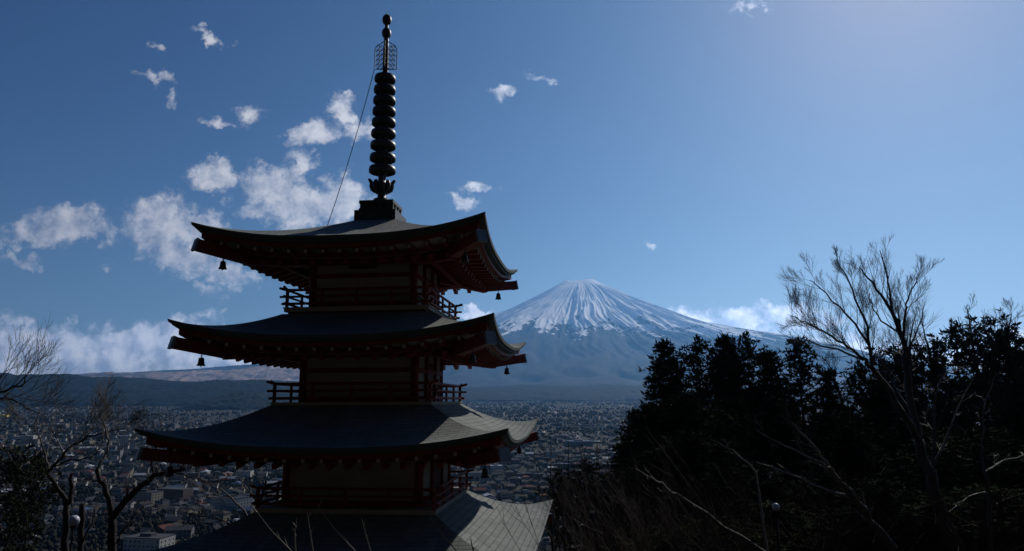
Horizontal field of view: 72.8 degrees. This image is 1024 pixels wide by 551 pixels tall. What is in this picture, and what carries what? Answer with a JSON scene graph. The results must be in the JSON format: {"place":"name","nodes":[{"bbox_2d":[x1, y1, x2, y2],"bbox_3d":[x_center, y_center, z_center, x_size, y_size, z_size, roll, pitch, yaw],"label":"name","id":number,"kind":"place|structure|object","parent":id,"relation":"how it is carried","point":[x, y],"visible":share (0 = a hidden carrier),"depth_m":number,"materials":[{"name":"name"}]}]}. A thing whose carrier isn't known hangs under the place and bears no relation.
{"place":"outdoors","nodes":[
{"label":"outdoors","id":0,"kind":"place"},
{"bbox_2d":[0,373,298,405],"bbox_3d":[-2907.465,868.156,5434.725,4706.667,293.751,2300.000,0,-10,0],"label":"hill","id":1,"kind":"structure","parent":0,"point":[162,392],"depth_m":4641.42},
{"bbox_2d":[72,365,299,381],"bbox_3d":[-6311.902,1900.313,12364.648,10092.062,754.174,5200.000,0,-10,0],"label":"plateau","id":2,"kind":"structure","parent":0,"point":[263,372],"depth_m":11123.90,"materials":[{"name":"soil"}]},
{"bbox_2d":[172,392,297,409],"bbox_3d":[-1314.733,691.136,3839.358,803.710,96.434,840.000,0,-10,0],"label":"hill","id":3,"kind":"structure","parent":0,"point":[246,400],"depth_m":3536.29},
{"bbox_2d":[73,403,602,504],"bbox_3d":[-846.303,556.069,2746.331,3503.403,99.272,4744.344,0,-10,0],"label":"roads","id":4,"kind":"structure","parent":0,"point":[246,412],"depth_m":1995.20,"materials":[{"name":"asphalt"}]},
{"bbox_2d":[0,400,978,550],"bbox_3d":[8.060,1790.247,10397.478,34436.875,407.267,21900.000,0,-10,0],"label":"ground","id":5,"kind":"structure","parent":0,"point":[212,418],"depth_m":2200.33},
{"bbox_2d":[0,440,51,550],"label":"pine tree","id":6,"kind":"object","parent":5,"relation":"on","point":[10,469],"visible":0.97,"depth_m":72.16,"materials":[{"name":"green plant"}]},
{"bbox_2d":[1,450,64,550],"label":"pine tree","id":7,"kind":"object","parent":5,"relation":"on","point":[39,505],"visible":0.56,"depth_m":76.56,"materials":[{"name":"green plant"}]},
{"bbox_2d":[34,513,53,521],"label":"house","id":8,"kind":"structure","parent":5,"relation":"on","point":[48,516],"depth_m":579.93,"materials":[{"name":"grey glass"}]},
{"bbox_2d":[0,312,90,495],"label":"bare tree","id":9,"kind":"object","parent":5,"relation":"on","point":[5,397],"visible":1,"depth_m":21.66,"materials":[{"name":"brown plant"}]},
{"bbox_2d":[41,423,68,427],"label":"long building","id":10,"kind":"structure","parent":5,"relation":"on","point":[51,425],"depth_m":1947.92,"materials":[{"name":"grey concrete"}]},
{"bbox_2d":[50,507,62,515],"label":"house","id":11,"kind":"structure","parent":5,"relation":"on","point":[57,511],"depth_m":618.42,"materials":[{"name":"grey glass"}]},
{"bbox_2d":[68,515,79,550],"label":"park lamp","id":12,"kind":"object","parent":5,"relation":"on","point":[73,521],"visible":1,"depth_m":20.92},
{"bbox_2d":[0,370,159,550],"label":"bare tree","id":13,"kind":"object","parent":5,"relation":"on","point":[67,501],"visible":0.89,"depth_m":24.95,"materials":[{"name":"brown plant"}]},
{"bbox_2d":[73,507,93,514],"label":"house","id":14,"kind":"structure","parent":5,"relation":"on","point":[89,509],"depth_m":619.12,"materials":[{"name":"grey glass"}]},
{"bbox_2d":[77,501,98,550],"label":"bare tree","id":15,"kind":"object","parent":5,"relation":"on","point":[81,539],"visible":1,"depth_m":28.58,"materials":[{"name":"brown plant"}]},
{"bbox_2d":[79,502,106,507],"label":"house","id":16,"kind":"structure","parent":5,"relation":"on","point":[99,505],"depth_m":657.39,"materials":[{"name":"grey glass"}]},
{"bbox_2d":[112,492,125,501],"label":"house","id":17,"kind":"structure","parent":5,"relation":"on","point":[120,494],"depth_m":714.96,"materials":[{"name":"grey glass"}]},
{"bbox_2d":[116,534,129,547],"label":"house","id":18,"kind":"structure","parent":5,"relation":"on","point":[120,543],"depth_m":466.27,"materials":[{"name":"grey glass"}]},
{"bbox_2d":[119,435,127,450],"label":"apartment tower","id":19,"kind":"structure","parent":5,"relation":"on","point":[125,439],"depth_m":1278.36,"materials":[{"name":"grey concrete"}]},
{"bbox_2d":[133,501,152,507],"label":"house","id":20,"kind":"structure","parent":5,"relation":"on","point":[147,503],"depth_m":653.10,"materials":[{"name":"grey glass"}]},
{"bbox_2d":[128,489,162,505],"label":"house","id":21,"kind":"structure","parent":5,"relation":"on","point":[141,495],"depth_m":691.49,"materials":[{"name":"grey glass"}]},
{"bbox_2d":[123,532,175,550],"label":"house","id":22,"kind":"structure","parent":5,"relation":"on","point":[145,541],"depth_m":439.54,"materials":[{"name":"grey concrete"}]},
{"bbox_2d":[141,507,157,513],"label":"house","id":23,"kind":"structure","parent":5,"relation":"on","point":[152,509],"depth_m":622.37,"materials":[{"name":"grey glass"}]},
{"bbox_2d":[155,498,169,504],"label":"house","id":24,"kind":"structure","parent":5,"relation":"on","point":[161,501],"depth_m":678.21,"materials":[{"name":"grey glass"}]},
{"bbox_2d":[153,523,172,532],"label":"house","id":25,"kind":"structure","parent":5,"relation":"on","point":[159,528],"depth_m":509.75,"materials":[{"name":"brown glass"}]},
{"bbox_2d":[88,372,250,550],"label":"bare tree","id":26,"kind":"object","parent":5,"relation":"on","point":[113,514],"visible":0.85,"depth_m":22.90,"materials":[{"name":"brown plant"}]},
{"bbox_2d":[164,516,185,524],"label":"house","id":27,"kind":"structure","parent":5,"relation":"on","point":[168,520],"depth_m":551.63,"materials":[{"name":"grey glass"}]},
{"bbox_2d":[164,525,194,537],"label":"house","id":28,"kind":"structure","parent":5,"relation":"on","point":[185,531],"depth_m":503.61,"materials":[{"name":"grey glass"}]},
{"bbox_2d":[176,508,193,517],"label":"house","id":29,"kind":"structure","parent":5,"relation":"on","point":[182,514],"depth_m":607.09,"materials":[{"name":"grey glass"}]},
{"bbox_2d":[204,506,217,514],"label":"house","id":30,"kind":"structure","parent":5,"relation":"on","point":[208,508],"depth_m":625.46,"materials":[{"name":"grey glass"}]},
{"bbox_2d":[203,519,220,530],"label":"house","id":31,"kind":"structure","parent":5,"relation":"on","point":[216,526],"depth_m":542.82,"materials":[{"name":"grey glass"}]},
{"bbox_2d":[210,510,230,520],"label":"house","id":32,"kind":"structure","parent":5,"relation":"on","point":[219,513],"depth_m":597.46,"materials":[{"name":"grey glass"}]},
{"bbox_2d":[172,467,269,532],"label":"bare tree","id":33,"kind":"object","parent":5,"relation":"on","point":[237,504],"visible":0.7,"depth_m":28.79,"materials":[{"name":"brown plant"}]},
{"bbox_2d":[210,494,251,511],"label":"house","id":34,"kind":"structure","parent":5,"relation":"on","point":[243,501],"depth_m":658.02,"materials":[{"name":"grey glass"}]},
{"bbox_2d":[237,507,253,516],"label":"house","id":35,"kind":"structure","parent":5,"relation":"on","point":[249,510],"depth_m":615.45,"materials":[{"name":"grey glass"}]},
{"bbox_2d":[252,498,354,550],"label":"bare shrub","id":36,"kind":"object","parent":5,"relation":"on","point":[309,532],"visible":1,"depth_m":5.23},
{"bbox_2d":[134,13,553,550],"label":"pagoda","id":37,"kind":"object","parent":5,"relation":"on","point":[374,431],"visible":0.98,"depth_m":16.97,"materials":[{"name":"red wood"}]},
{"bbox_2d":[165,463,173,476],"bbox_3d":[-7.817,4.433,15.887,0.212,0.342,0.207,1,-10,-6],"label":"wind bell","id":38,"kind":"object","parent":37,"relation":"hanging from","point":[169,472],"visible":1,"depth_m":15.83,"materials":[{"name":"brown metal"}]},
{"bbox_2d":[218,258,226,269],"bbox_3d":[-7.187,-0.297,17.277,0.207,0.342,0.212,-7,-12,34],"label":"wind bell","id":39,"kind":"object","parent":37,"relation":"hanging from","point":[222,266],"visible":1,"depth_m":17.23,"materials":[{"name":"brown metal"}]},
{"bbox_2d":[327,71,373,225],"bbox_3d":[-4.820,-3.635,20.553,1.334,5.320,0.021,1,-10,-5],"label":"stay wire","id":40,"kind":"object","parent":37,"relation":"attached to","point":[351,150],"visible":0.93,"depth_m":20.56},
{"bbox_2d":[428,363,433,395],"bbox_3d":[-2.283,2.959,19.246,0.030,1.030,0.918,-1,-10,6],"label":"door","id":41,"kind":"structure","parent":37,"relation":"in","point":[431,366],"depth_m":19.46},
{"bbox_2d":[434,462,440,491],"bbox_3d":[-2.053,5.432,18.771,0.030,1.052,1.065,-1,-10,6],"label":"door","id":42,"kind":"structure","parent":37,"relation":"in","point":[437,471],"depth_m":18.80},
{"bbox_2d":[468,350,476,363],"bbox_3d":[-0.903,1.867,15.922,0.207,0.342,0.212,-5,-12,27],"label":"wind bell","id":43,"kind":"object","parent":37,"relation":"hanging from","point":[472,359],"visible":1,"depth_m":15.86,"materials":[{"name":"brown metal"}]},
{"bbox_2d":[480,464,489,478],"bbox_3d":[-0.583,4.256,15.094,0.207,0.342,0.212,-3,-11,15],"label":"wind bell","id":44,"kind":"object","parent":37,"relation":"hanging from","point":[485,474],"visible":0.98,"depth_m":15.03,"materials":[{"name":"brown metal"}]},
{"bbox_2d":[361,509,477,550],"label":"bare shrub","id":45,"kind":"object","parent":5,"relation":"on","point":[435,525],"visible":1,"depth_m":5.21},
{"bbox_2d":[0,399,931,500],"bbox_3d":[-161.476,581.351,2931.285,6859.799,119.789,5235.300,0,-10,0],"label":"houses","id":46,"kind":"structure","parent":5,"relation":"on","point":[177,490],"depth_m":1049.61,"materials":[{"name":"stone"}]},
{"bbox_2d":[0,399,931,550],"bbox_3d":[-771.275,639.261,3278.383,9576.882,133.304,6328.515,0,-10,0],"label":"woodland","id":47,"kind":"object","parent":5,"relation":"on","point":[96,539],"visible":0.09,"depth_m":952.97,"materials":[{"name":"wood"}]},
{"bbox_2d":[490,464,501,474],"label":"apartment house","id":48,"kind":"structure","parent":5,"relation":"on","point":[494,467],"depth_m":937.36,"materials":[{"name":"grey concrete"}]},
{"bbox_2d":[501,491,512,499],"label":"house","id":49,"kind":"structure","parent":5,"relation":"on","point":[505,493],"depth_m":712.89,"materials":[{"name":"grey glass"}]},
{"bbox_2d":[538,537,555,550],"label":"house","id":50,"kind":"structure","parent":5,"relation":"on","point":[545,544],"depth_m":478.35,"materials":[{"name":"grey glass"}]},
{"bbox_2d":[534,425,575,550],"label":"bare tree","id":51,"kind":"object","parent":5,"relation":"on","point":[552,527],"visible":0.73,"depth_m":40.37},
{"bbox_2d":[531,466,581,550],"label":"pine tree","id":52,"kind":"object","parent":5,"relation":"on","point":[558,473],"visible":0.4,"depth_m":47.73,"materials":[{"name":"green plant"}]},
{"bbox_2d":[530,453,584,550],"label":"bare tree","id":53,"kind":"object","parent":5,"relation":"on","point":[565,499],"visible":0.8,"depth_m":28.74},
{"bbox_2d":[549,438,582,550],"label":"bare tree","id":54,"kind":"object","parent":5,"relation":"on","point":[567,496],"visible":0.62,"depth_m":44.43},
{"bbox_2d":[565,440,592,446],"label":"warehouse","id":55,"kind":"structure","parent":5,"relation":"on","point":[576,443],"depth_m":1332.10,"materials":[{"name":"grey metal"}]},
{"bbox_2d":[552,457,607,550],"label":"pine tree","id":56,"kind":"object","parent":5,"relation":"on","point":[589,470],"visible":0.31,"depth_m":45.72,"materials":[{"name":"green plant"}]},
{"bbox_2d":[549,441,621,548],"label":"bare tree","id":57,"kind":"object","parent":5,"relation":"on","point":[586,489],"visible":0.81,"depth_m":25.05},
{"bbox_2d":[570,445,630,548],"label":"bare tree","id":58,"kind":"object","parent":5,"relation":"on","point":[605,469],"visible":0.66,"depth_m":26.91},
{"bbox_2d":[574,445,636,550],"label":"conifer tree","id":59,"kind":"object","parent":5,"relation":"on","point":[615,457],"visible":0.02,"depth_m":38.59,"materials":[{"name":"green plant"}]},
{"bbox_2d":[614,408,642,469],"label":"conifer tree","id":60,"kind":"object","parent":5,"relation":"on","point":[627,422],"visible":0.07,"depth_m":48.69,"materials":[{"name":"green plant"}]},
{"bbox_2d":[583,401,688,545],"bbox_3d":[6.703,12.879,33.314,9.643,13.641,9.709,-3,-11,16],"label":"conifer tree","id":61,"kind":"object","parent":5,"relation":"on","point":[650,413],"visible":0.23,"depth_m":34.08,"materials":[{"name":"green plant"}]},
{"bbox_2d":[575,447,709,550],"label":"conifer tree","id":62,"kind":"object","parent":5,"relation":"on","point":[643,452],"visible":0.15,"depth_m":29.55,"materials":[{"name":"green plant"}]},
{"bbox_2d":[632,337,712,450],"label":"conifer tree","id":63,"kind":"object","parent":5,"relation":"on","point":[665,368],"visible":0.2,"depth_m":43.05,"materials":[{"name":"green plant"}]},
{"bbox_2d":[590,427,759,549],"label":"conifer tree","id":64,"kind":"object","parent":5,"relation":"on","point":[689,451],"visible":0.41,"depth_m":28.50,"materials":[{"name":"green plant"}]},
{"bbox_2d":[623,391,742,519],"bbox_3d":[8.525,12.757,33.576,8.268,14.216,7.951,-1,-10,3],"label":"conifer tree","id":65,"kind":"object","parent":5,"relation":"on","point":[681,401],"visible":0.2,"depth_m":34.39,"materials":[{"name":"green plant"}]},
{"bbox_2d":[661,333,741,429],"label":"pine tree","id":66,"kind":"object","parent":5,"relation":"on","point":[697,362],"visible":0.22,"depth_m":44.88,"materials":[{"name":"green plant"}]},
{"bbox_2d":[634,436,768,550],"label":"bare tree","id":67,"kind":"object","parent":5,"relation":"on","point":[744,539],"visible":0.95,"depth_m":14.02,"materials":[{"name":"brown plant"}]},
{"bbox_2d":[601,515,809,550],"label":"pine tree","id":68,"kind":"object","parent":5,"relation":"on","point":[738,544],"visible":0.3,"depth_m":19.84,"materials":[{"name":"green plant"}]},
{"bbox_2d":[700,331,764,458],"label":"conifer tree","id":69,"kind":"object","parent":5,"relation":"on","point":[736,374],"visible":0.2,"depth_m":45.94,"materials":[{"name":"green plant"}]},
{"bbox_2d":[684,439,786,528],"bbox_3d":[8.909,11.479,28.929,7.951,9.098,8.268,2,-11,-14],"label":"conifer tree","id":70,"kind":"object","parent":5,"relation":"on","point":[720,455],"visible":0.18,"depth_m":28.90,"materials":[{"name":"green plant"}]},
{"bbox_2d":[709,330,788,413],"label":"pine tree","id":71,"kind":"object","parent":5,"relation":"on","point":[751,354],"visible":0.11,"depth_m":49.38,"materials":[{"name":"green plant"}]},
{"bbox_2d":[478,406,1023,550],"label":"undergrowth","id":72,"kind":"object","parent":5,"relation":"on","point":[646,536],"visible":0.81,"depth_m":15.62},
{"bbox_2d":[719,466,816,535],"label":"conifer tree","id":73,"kind":"object","parent":5,"relation":"on","point":[761,476],"visible":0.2,"depth_m":29.53,"materials":[{"name":"green plant"}]},
{"bbox_2d":[771,503,781,550],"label":"park lamp","id":74,"kind":"object","parent":5,"relation":"on","point":[776,508],"visible":0.98,"depth_m":13.33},
{"bbox_2d":[746,348,807,460],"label":"conifer tree","id":75,"kind":"object","parent":5,"relation":"on","point":[774,386],"visible":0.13,"depth_m":45.27,"materials":[{"name":"green plant"}]},
{"bbox_2d":[717,499,847,550],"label":"conifer tree","id":76,"kind":"object","parent":5,"relation":"on","point":[782,515],"visible":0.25,"depth_m":24.73,"materials":[{"name":"green plant"}]},
{"bbox_2d":[737,391,838,504],"bbox_3d":[14.396,13.922,35.879,9.709,15.664,9.643,6,-12,-30],"label":"conifer tree","id":77,"kind":"object","parent":5,"relation":"on","point":[771,421],"visible":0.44,"depth_m":36.36,"materials":[{"name":"green plant"}]},
{"bbox_2d":[769,399,817,479],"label":"conifer tree","id":78,"kind":"object","parent":5,"relation":"on","point":[800,425],"visible":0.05,"depth_m":38.94,"materials":[{"name":"green plant"}]},
{"bbox_2d":[776,335,837,429],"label":"conifer tree","id":79,"kind":"object","parent":5,"relation":"on","point":[801,368],"visible":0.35,"depth_m":47.10,"materials":[{"name":"green plant"}]},
{"bbox_2d":[779,475,848,530],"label":"pine tree","id":80,"kind":"object","parent":5,"relation":"on","point":[809,491],"visible":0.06,"depth_m":31.37,"materials":[{"name":"green plant"}]},
{"bbox_2d":[744,404,899,550],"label":"bare tree","id":81,"kind":"object","parent":5,"relation":"on","point":[854,496],"visible":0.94,"depth_m":14.82,"materials":[{"name":"brown plant"}]},
{"bbox_2d":[805,365,855,431],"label":"conifer tree","id":82,"kind":"object","parent":5,"relation":"on","point":[828,400],"visible":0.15,"depth_m":45.10,"materials":[{"name":"green plant"}]},
{"bbox_2d":[796,409,869,487],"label":"conifer tree","id":83,"kind":"object","parent":5,"relation":"on","point":[823,422],"visible":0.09,"depth_m":37.95,"materials":[{"name":"green plant"}]},
{"bbox_2d":[792,423,892,514],"bbox_3d":[15.776,12.490,31.610,9.643,11.372,9.709,0,-10,-2],"label":"conifer tree","id":84,"kind":"object","parent":5,"relation":"on","point":[854,443],"visible":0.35,"depth_m":31.82,"materials":[{"name":"green plant"}]},
{"bbox_2d":[815,350,870,405],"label":"bare tree","id":85,"kind":"object","parent":5,"relation":"on","point":[830,362],"visible":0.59,"depth_m":53.69,"materials":[{"name":"brown plant"}]},
{"bbox_2d":[821,362,909,438],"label":"pine tree","id":86,"kind":"object","parent":5,"relation":"on","point":[862,377],"visible":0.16,"depth_m":49.30,"materials":[{"name":"green plant"}]},
{"bbox_2d":[775,232,973,550],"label":"birch tree","id":87,"kind":"object","parent":5,"relation":"on","point":[912,422],"visible":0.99,"depth_m":19.80,"materials":[{"name":"plant"}]},
{"bbox_2d":[846,340,926,446],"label":"pine tree","id":88,"kind":"object","parent":5,"relation":"on","point":[889,365],"visible":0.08,"depth_m":51.09,"materials":[{"name":"green plant"}]},
{"bbox_2d":[880,343,929,460],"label":"pine tree","id":89,"kind":"object","parent":5,"relation":"on","point":[903,384],"visible":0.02,"depth_m":54.39,"materials":[{"name":"green plant"}]},
{"bbox_2d":[891,336,956,445],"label":"pine tree","id":90,"kind":"object","parent":5,"relation":"on","point":[919,378],"visible":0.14,"depth_m":49.01,"materials":[{"name":"green plant"}]},
{"bbox_2d":[848,488,1010,550],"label":"conifer tree","id":91,"kind":"object","parent":5,"relation":"on","point":[920,508],"visible":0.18,"depth_m":22.01,"materials":[{"name":"green plant"}]},
{"bbox_2d":[878,391,988,475],"bbox_3d":[25.252,16.613,41.774,8.967,19.264,11.305,4,-11,-21],"label":"pine tree","id":92,"kind":"object","parent":5,"relation":"on","point":[920,409],"visible":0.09,"depth_m":42.76,"materials":[{"name":"green plant"}]},
{"bbox_2d":[913,306,965,410],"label":"bare tree","id":93,"kind":"object","parent":5,"relation":"on","point":[926,341],"visible":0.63,"depth_m":49.76,"materials":[{"name":"brown plant"}]},
{"bbox_2d":[890,423,1013,504],"bbox_3d":[19.795,12.245,31.130,9.709,11.151,9.643,-1,-10,4],"label":"conifer tree","id":94,"kind":"object","parent":5,"relation":"on","point":[911,451],"visible":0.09,"depth_m":31.81,"materials":[{"name":"green plant"}]},
{"bbox_2d":[914,394,990,486],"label":"conifer tree","id":95,"kind":"object","parent":5,"relation":"on","point":[960,417],"visible":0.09,"depth_m":40.19,"materials":[{"name":"green plant"}]},
{"bbox_2d":[888,424,1023,546],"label":"pine tree","id":96,"kind":"object","parent":5,"relation":"on","point":[997,440],"visible":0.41,"depth_m":27.03,"materials":[{"name":"green plant"}]},
{"bbox_2d":[896,481,1023,550],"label":"pine tree","id":97,"kind":"object","parent":5,"relation":"on","point":[968,526],"visible":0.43,"depth_m":20.17,"materials":[{"name":"green plant"}]},
{"bbox_2d":[920,317,1004,426],"bbox_3d":[31.411,16.490,47.780,8.387,27.427,8.829,4,-11,-23],"label":"pine tree","id":98,"kind":"object","parent":5,"relation":"on","point":[961,359],"visible":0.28,"depth_m":49.03,"materials":[{"name":"green plant"}]},
{"bbox_2d":[949,292,1007,427],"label":"bare tree","id":99,"kind":"object","parent":5,"relation":"on","point":[975,364],"visible":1,"depth_m":47.76,"materials":[{"name":"brown plant"}]},
{"bbox_2d":[945,308,1023,433],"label":"pine tree","id":100,"kind":"object","parent":5,"relation":"on","point":[992,335],"visible":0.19,"depth_m":51.13,"materials":[{"name":"green plant"}]},
{"bbox_2d":[950,374,1019,468],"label":"pine tree","id":101,"kind":"object","parent":5,"relation":"on","point":[975,400],"visible":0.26,"depth_m":43.55,"materials":[{"name":"green plant"}]},
{"bbox_2d":[949,368,1023,550],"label":"bare tree","id":102,"kind":"object","parent":5,"relation":"on","point":[989,514],"visible":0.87,"depth_m":16.45,"materials":[{"name":"brown plant"}]},
{"bbox_2d":[964,472,1023,535],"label":"conifer tree","id":103,"kind":"object","parent":5,"relation":"on","point":[1016,482],"visible":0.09,"depth_m":26.33,"materials":[{"name":"green plant"}]},
{"bbox_2d":[980,366,1023,477],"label":"conifer tree","id":104,"kind":"object","parent":5,"relation":"on","point":[1016,376],"visible":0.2,"depth_m":39.27,"materials":[{"name":"green plant"}]},
{"bbox_2d":[980,327,1023,412],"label":"pine tree","id":105,"kind":"object","parent":5,"relation":"on","point":[1019,352],"visible":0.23,"depth_m":49.88,"materials":[{"name":"green plant"}]},
{"bbox_2d":[981,297,1023,423],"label":"bare tree","id":106,"kind":"object","parent":5,"relation":"on","point":[1005,322],"visible":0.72,"depth_m":52.00,"materials":[{"name":"brown plant"}]},
{"bbox_2d":[982,322,1022,404],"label":"pine tree","id":107,"kind":"object","parent":5,"relation":"on","point":[1009,342],"visible":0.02,"depth_m":54.45,"materials":[{"name":"green plant"}]},
{"bbox_2d":[986,396,1023,486],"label":"conifer tree","id":108,"kind":"object","parent":5,"relation":"on","point":[1017,426],"visible":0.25,"depth_m":36.87,"materials":[{"name":"green plant"}]},
{"bbox_2d":[0,0,1023,374],"label":"sky","id":109,"kind":"structure","parent":0,"point":[677,156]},
{"bbox_2d":[144,279,981,400],"bbox_3d":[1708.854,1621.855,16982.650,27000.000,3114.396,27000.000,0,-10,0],"label":"mountain","id":110,"kind":"structure","parent":0,"point":[584,332],"depth_m":13276.53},
{"bbox_2d":[443,382,968,400],"bbox_3d":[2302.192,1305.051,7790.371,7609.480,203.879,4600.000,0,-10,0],"label":"hill","id":111,"kind":"structure","parent":0,"point":[594,392],"depth_m":6018.64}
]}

